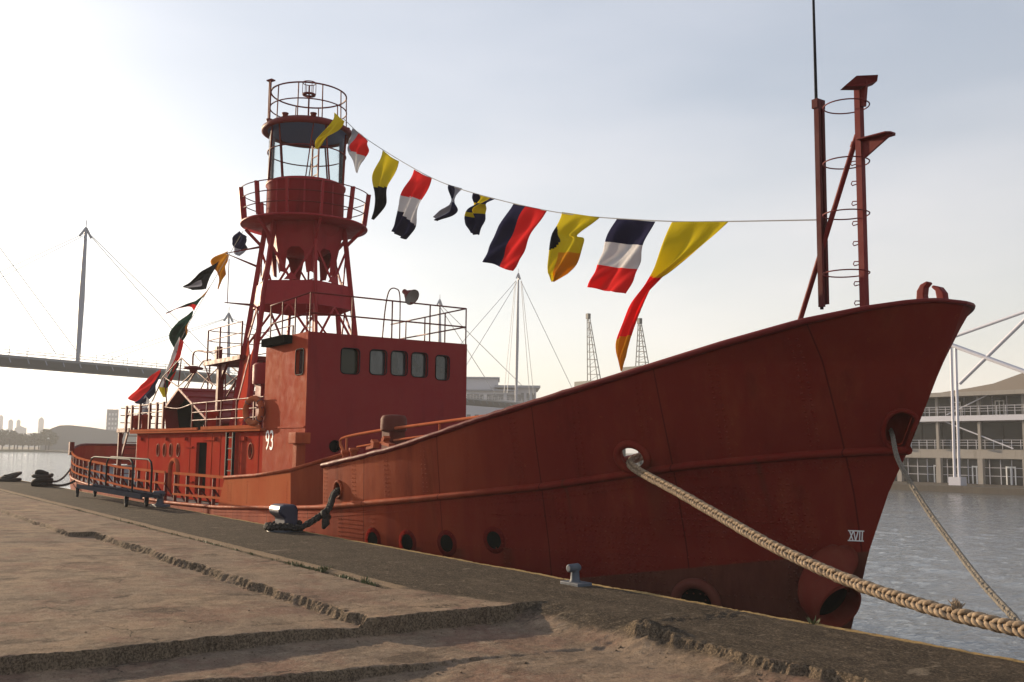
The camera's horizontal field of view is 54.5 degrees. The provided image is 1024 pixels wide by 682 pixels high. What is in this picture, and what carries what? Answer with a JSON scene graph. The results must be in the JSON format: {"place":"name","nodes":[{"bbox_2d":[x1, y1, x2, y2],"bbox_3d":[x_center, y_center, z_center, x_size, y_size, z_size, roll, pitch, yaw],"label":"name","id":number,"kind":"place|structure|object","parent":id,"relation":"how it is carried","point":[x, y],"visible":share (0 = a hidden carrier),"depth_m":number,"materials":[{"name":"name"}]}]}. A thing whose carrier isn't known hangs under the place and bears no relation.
{"place":"outdoors","nodes":[
{"label":"outdoors","id":0,"kind":"place"},
{"bbox_2d":[0,448,45,451],"bbox_3d":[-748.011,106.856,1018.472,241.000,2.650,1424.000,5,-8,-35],"label":"shore","id":1,"kind":"structure","parent":0,"point":[16,450],"depth_m":504.99,"materials":[{"name":"grey plant"}]},
{"bbox_2d":[0,429,6,444],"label":"tree","id":2,"kind":"object","parent":1,"relation":"on","point":[3,432],"visible":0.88,"depth_m":519.73,"materials":[{"name":"plant"}]},
{"bbox_2d":[1,430,19,448],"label":"tree","id":3,"kind":"object","parent":1,"relation":"on","point":[11,432],"visible":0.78,"depth_m":528.60,"materials":[{"name":"plant"}]},
{"bbox_2d":[9,433,25,448],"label":"tree","id":4,"kind":"object","parent":1,"relation":"on","point":[17,443],"visible":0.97,"depth_m":529.99,"materials":[{"name":"plant"}]},
{"bbox_2d":[24,436,35,448],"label":"tree","id":5,"kind":"object","parent":1,"relation":"on","point":[27,444],"visible":0.27,"depth_m":538.67,"materials":[{"name":"plant"}]},
{"bbox_2d":[26,433,43,449],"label":"tree","id":6,"kind":"object","parent":1,"relation":"on","point":[30,440],"visible":1,"depth_m":517.32,"materials":[{"name":"beige plant"}]},
{"bbox_2d":[0,220,571,407],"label":"footbridge","id":7,"kind":"object","parent":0,"point":[77,365],"visible":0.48,"depth_m":146.78,"materials":[{"name":"grey metal"}]},
{"bbox_2d":[466,377,539,416],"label":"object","id":8,"kind":"structure","parent":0,"point":[479,386],"depth_m":299.79,"materials":[{"name":"grey"}]},
{"bbox_2d":[467,394,483,398],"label":"window","id":9,"kind":"structure","parent":8,"relation":"in","point":[479,395],"depth_m":299.57,"materials":[{"name":"grey glass"}]},
{"bbox_2d":[487,394,502,399],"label":"window","id":10,"kind":"structure","parent":8,"relation":"in","point":[490,395],"depth_m":299.64,"materials":[{"name":"grey glass"}]},
{"bbox_2d":[507,394,522,399],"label":"window","id":11,"kind":"structure","parent":8,"relation":"in","point":[512,396],"depth_m":299.72,"materials":[{"name":"grey glass"}]},
{"bbox_2d":[0,480,1023,681],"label":"quay","id":12,"kind":"structure","parent":0,"point":[141,603],"depth_m":10.14,"materials":[{"name":"concrete"}]},
{"bbox_2d":[0,471,21,481],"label":"rope wrapped bollard","id":13,"kind":"object","parent":12,"relation":"on","point":[10,477],"visible":0.98,"depth_m":44.70,"materials":[{"name":"black paint"}]},
{"bbox_2d":[31,469,53,486],"bbox_3d":[-18.919,5.541,40.064,0.840,0.741,0.874,5,-8,-35],"label":"rope wrapped bollard","id":14,"kind":"object","parent":12,"relation":"on","point":[42,477],"visible":0.97,"depth_m":39.78,"materials":[{"name":"black paint"}]},
{"bbox_2d":[53,468,70,482],"bbox_3d":[-19.297,5.735,42.491,0.090,0.544,5.193,2,-6,-15],"label":"mooring rope","id":15,"kind":"object","parent":14,"relation":"attached to","point":[63,477],"visible":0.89,"depth_m":43.11,"materials":[{"name":"grey fabric"}]},
{"bbox_2d":[45,476,81,486],"bbox_3d":[-18.371,5.759,40.823,0.100,0.423,2.216,-1,-6,12],"label":"mooring rope","id":16,"kind":"object","parent":14,"relation":"attached to","point":[59,485],"visible":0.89,"depth_m":40.57,"materials":[{"name":"grey fabric"}]},
{"bbox_2d":[75,456,161,506],"bbox_3d":[-11.760,4.104,29.511,0.650,1.346,7.600,5,-8,-35],"label":"gangway","id":17,"kind":"object","parent":12,"relation":"on","point":[124,492],"visible":1,"depth_m":28.38,"materials":[{"name":"grey metal"}]},
{"bbox_2d":[150,491,169,506],"bbox_3d":[-9.824,4.412,27.778,0.400,0.465,0.620,5,-8,-35],"label":"mooring cleat","id":18,"kind":"object","parent":12,"relation":"on","point":[159,502],"visible":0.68,"depth_m":27.70,"materials":[{"name":"grey metal"}]},
{"bbox_2d":[267,503,302,531],"bbox_3d":[-4.585,3.581,20.137,0.720,0.560,0.720,5,-8,-35],"label":"bollard","id":19,"kind":"object","parent":12,"relation":"on","point":[283,513],"visible":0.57,"depth_m":19.93,"materials":[{"name":"silver metal"}]},
{"bbox_2d":[263,487,339,530],"bbox_3d":[-4.098,3.434,20.451,2.010,0.852,0.929,5,-8,-35],"label":"mooring rope","id":20,"kind":"object","parent":19,"relation":"attached to","point":[324,515],"visible":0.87,"depth_m":20.17,"materials":[{"name":"fabric"}]},
{"bbox_2d":[54,585,785,681],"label":"concrete crumbs","id":21,"kind":"object","parent":12,"relation":"on","point":[620,646],"visible":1,"depth_m":8.98,"materials":[{"name":"concrete"}]},
{"bbox_2d":[65,506,819,624],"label":"weeds","id":22,"kind":"object","parent":12,"relation":"on","point":[324,569],"visible":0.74,"depth_m":13.75,"materials":[{"name":"green plant"}]},
{"bbox_2d":[560,563,591,586],"bbox_3d":[0.807,2.968,12.608,0.240,0.291,0.372,5,-8,-35],"label":"mooring cleat","id":23,"kind":"object","parent":12,"relation":"on","point":[574,570],"visible":0.95,"depth_m":12.56,"materials":[{"name":"grey metal"}]},
{"bbox_2d":[0,451,1023,660],"bbox_3d":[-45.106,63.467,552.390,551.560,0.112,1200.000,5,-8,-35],"label":"water","id":24,"kind":"structure","parent":0,"point":[911,551],"depth_m":38.78,"materials":[{"name":"grey liquid"}]},
{"bbox_2d":[68,0,975,628],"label":"lightship","id":25,"kind":"object","parent":24,"relation":"on","point":[780,434],"visible":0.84,"depth_m":16.93,"materials":[{"name":"paint"}]},
{"bbox_2d":[148,232,242,407],"bbox_3d":[-13.909,-0.119,42.515,0.021,7.111,12.769,5,-8,-35],"label":"flag line","id":26,"kind":"object","parent":25,"relation":"attached to","point":[208,289],"visible":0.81,"depth_m":40.42,"materials":[{"name":"grey fabric"}]},
{"bbox_2d":[138,395,149,422],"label":"signal flag","id":27,"kind":"object","parent":26,"relation":"hanging from","point":[146,406],"visible":0.42,"depth_m":46.88,"materials":[{"name":"grey fabric"}]},
{"bbox_2d":[128,369,160,403],"bbox_3d":[-17.624,2.287,47.544,0.252,1.574,5.911,5,-8,-35],"label":"signal flag","id":28,"kind":"object","parent":26,"relation":"hanging from","point":[147,387],"visible":1,"depth_m":47.13,"materials":[{"name":"red fabric"}]},
{"bbox_2d":[159,360,178,396],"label":"signal flag","id":29,"kind":"object","parent":26,"relation":"hanging from","point":[162,385],"visible":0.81,"depth_m":44.29,"materials":[{"name":"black fabric"}]},
{"bbox_2d":[166,337,183,386],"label":"signal flag","id":30,"kind":"object","parent":26,"relation":"hanging from","point":[175,355],"visible":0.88,"depth_m":43.52,"materials":[{"name":"red fabric"}]},
{"bbox_2d":[169,311,192,351],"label":"signal flag","id":31,"kind":"object","parent":26,"relation":"hanging from","point":[178,329],"visible":0.98,"depth_m":43.27,"materials":[{"name":"green fabric"}]},
{"bbox_2d":[166,288,208,313],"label":"signal flag","id":32,"kind":"object","parent":26,"relation":"hanging from","point":[193,305],"visible":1,"depth_m":42.00,"materials":[{"name":"fabric"}]},
{"bbox_2d":[183,262,218,289],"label":"signal flag","id":33,"kind":"object","parent":26,"relation":"hanging from","point":[200,280],"visible":1,"depth_m":41.23,"materials":[{"name":"black fabric"}]},
{"bbox_2d":[210,251,228,288],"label":"signal flag","id":34,"kind":"object","parent":26,"relation":"hanging from","point":[221,258],"visible":0.99,"depth_m":39.55,"materials":[{"name":"orange fabric"}]},
{"bbox_2d":[232,231,247,255],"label":"signal flag","id":35,"kind":"object","parent":26,"relation":"hanging from","point":[241,243],"visible":0.97,"depth_m":37.98,"materials":[{"name":"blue fabric"}]},
{"bbox_2d":[242,396,264,425],"bbox_3d":[-7.336,1.982,28.250,0.868,0.869,0.203,-4,-8,35],"label":"lifebuoy","id":36,"kind":"object","parent":25,"relation":"attached to","point":[245,410],"visible":1,"depth_m":28.15,"materials":[{"name":"orange paint"}]},
{"bbox_2d":[315,113,343,148],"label":"signal flag","id":37,"kind":"object","parent":25,"relation":"attached to","point":[336,124],"visible":1,"depth_m":30.86,"materials":[{"name":"yellow fabric"}]},
{"bbox_2d":[343,118,815,221],"bbox_3d":[-0.156,-4.432,23.453,0.021,6.509,17.787,5,-8,-35],"label":"flag line","id":38,"kind":"object","parent":25,"relation":"attached to","point":[603,217],"visible":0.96,"depth_m":19.66,"materials":[{"name":"grey fabric"}]},
{"bbox_2d":[347,128,368,172],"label":"signal flag","id":39,"kind":"object","parent":38,"relation":"hanging from","point":[358,149],"visible":1,"depth_m":29.99,"materials":[{"name":"red fabric"}]},
{"bbox_2d":[371,151,398,219],"bbox_3d":[-3.637,-4.557,28.390,0.193,1.985,1.573,6,-8,-38],"label":"signal flag","id":40,"kind":"object","parent":38,"relation":"hanging from","point":[385,169],"visible":1,"depth_m":28.43,"materials":[{"name":"yellow fabric"}]},
{"bbox_2d":[392,170,431,238],"bbox_3d":[-2.719,-3.767,27.018,0.297,1.841,2.072,5,-8,-35],"label":"signal flag","id":41,"kind":"object","parent":38,"relation":"hanging from","point":[414,190],"visible":1,"depth_m":27.02,"materials":[{"name":"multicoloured fabric"}]},
{"bbox_2d":[433,184,461,220],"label":"signal flag","id":42,"kind":"object","parent":38,"relation":"hanging from","point":[450,209],"visible":1,"depth_m":25.36,"materials":[{"name":"blue fabric"}]},
{"bbox_2d":[464,193,493,234],"bbox_3d":[-0.762,-3.121,24.046,0.343,1.078,1.131,5,-8,-35],"label":"signal flag","id":43,"kind":"object","parent":38,"relation":"hanging from","point":[475,216],"visible":1,"depth_m":24.16,"materials":[{"name":"black fabric"}]},
{"bbox_2d":[482,204,545,270],"bbox_3d":[0.051,-2.413,22.888,0.234,1.569,2.418,5,-8,-35],"label":"signal flag","id":44,"kind":"object","parent":38,"relation":"hanging from","point":[518,224],"visible":1,"depth_m":22.94,"materials":[{"name":"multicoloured fabric"}]},
{"bbox_2d":[547,212,598,281],"bbox_3d":[1.323,-2.092,21.044,0.258,1.505,1.656,5,-8,-35],"label":"signal flag","id":45,"kind":"object","parent":38,"relation":"hanging from","point":[566,246],"visible":1,"depth_m":21.26,"materials":[{"name":"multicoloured fabric"}]},
{"bbox_2d":[587,219,654,293],"bbox_3d":[2.170,-1.687,19.842,0.217,1.553,1.978,5,-8,-35],"label":"signal flag","id":46,"kind":"object","parent":38,"relation":"hanging from","point":[618,263],"visible":1,"depth_m":19.83,"materials":[{"name":"multicoloured fabric"}]},
{"bbox_2d":[615,222,727,370],"bbox_3d":[2.760,-0.800,17.389,0.254,2.532,2.804,5,-8,-38],"label":"signal flag","id":47,"kind":"object","parent":38,"relation":"hanging from","point":[682,242],"visible":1,"depth_m":17.39,"materials":[{"name":"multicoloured fabric"}]},
{"bbox_2d":[626,453,1023,638],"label":"mooring rope","id":48,"kind":"object","parent":25,"relation":"attached to","point":[955,612],"visible":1,"depth_m":10.20,"materials":[{"name":"beige fabric"}]},
{"bbox_2d":[889,428,1021,620],"bbox_3d":[4.841,1.852,11.378,0.183,1.916,6.717,-1,-6,12],"label":"mooring rope","id":49,"kind":"object","parent":25,"relation":"attached to","point":[1006,609],"visible":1,"depth_m":10.71,"materials":[{"name":"beige fabric"}]},
{"bbox_2d":[0,446,1023,488],"bbox_3d":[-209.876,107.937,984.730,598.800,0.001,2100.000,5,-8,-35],"label":"bank","id":50,"kind":"structure","parent":0,"point":[933,483],"depth_m":113.39,"materials":[{"name":"grey concrete"}]},
{"bbox_2d":[0,415,2,430],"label":"skyline tower","id":51,"kind":"structure","parent":50,"relation":"on","point":[1,420],"depth_m":1331.43,"materials":[{"name":"grey concrete"}]},
{"bbox_2d":[8,419,12,430],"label":"skyline tower","id":52,"kind":"structure","parent":50,"relation":"on","point":[10,424],"depth_m":1336.05,"materials":[{"name":"grey concrete"}]},
{"bbox_2d":[13,426,26,446],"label":"block","id":53,"kind":"structure","parent":50,"relation":"on","point":[20,429],"depth_m":1072.43,"materials":[{"name":"grey"}]},
{"bbox_2d":[38,417,43,432],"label":"skyline tower","id":54,"kind":"structure","parent":50,"relation":"on","point":[41,424],"depth_m":1352.01,"materials":[{"name":"grey concrete"}]},
{"bbox_2d":[40,429,52,449],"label":"tree","id":55,"kind":"object","parent":50,"relation":"on","point":[45,431],"visible":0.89,"depth_m":527.65,"materials":[{"name":"plant"}]},
{"bbox_2d":[41,431,59,449],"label":"tree","id":56,"kind":"object","parent":50,"relation":"on","point":[50,442],"visible":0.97,"depth_m":527.46,"materials":[{"name":"plant"}]},
{"bbox_2d":[40,425,136,449],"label":"hangar","id":57,"kind":"structure","parent":50,"relation":"on","point":[67,434],"depth_m":575.74,"materials":[{"name":"grey"}]},
{"bbox_2d":[106,409,118,430],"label":"tower block","id":58,"kind":"structure","parent":50,"relation":"on","point":[112,420],"depth_m":647.97,"materials":[{"name":"grey concrete"}]},
{"bbox_2d":[574,313,600,386],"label":"dock crane","id":59,"kind":"object","parent":50,"relation":"on","point":[588,316],"visible":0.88,"depth_m":169.03,"materials":[{"name":"grey metal"}]},
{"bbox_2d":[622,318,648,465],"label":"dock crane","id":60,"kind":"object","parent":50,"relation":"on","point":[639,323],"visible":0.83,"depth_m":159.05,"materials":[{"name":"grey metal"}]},
{"bbox_2d":[891,484,1023,494],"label":"quay edge","id":61,"kind":"object","parent":50,"relation":"attached to","point":[984,490],"depth_m":104.98,"materials":[{"name":"concrete"}]},
{"bbox_2d":[894,311,1023,485],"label":"exhibition hall","id":62,"kind":"structure","parent":50,"relation":"on","point":[972,435],"depth_m":115.11,"materials":[{"name":"grey paint"}]},
{"bbox_2d":[972,466,977,483],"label":"door","id":63,"kind":"structure","parent":62,"relation":"in","point":[972,466],"depth_m":114.57,"materials":[{"name":"white paint"}]},
{"bbox_2d":[995,400,1004,414],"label":"door","id":64,"kind":"structure","parent":62,"relation":"in","point":[995,400],"depth_m":114.36,"materials":[{"name":"white paint"}]},
{"bbox_2d":[1006,466,1016,484],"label":"door","id":65,"kind":"structure","parent":62,"relation":"in","point":[1006,466],"depth_m":111.26,"materials":[{"name":"white paint"}]},
{"bbox_2d":[0,0,1023,452],"label":"sky","id":66,"kind":"structure","parent":0,"point":[140,121],"materials":[{"name":"white"}]}
]}

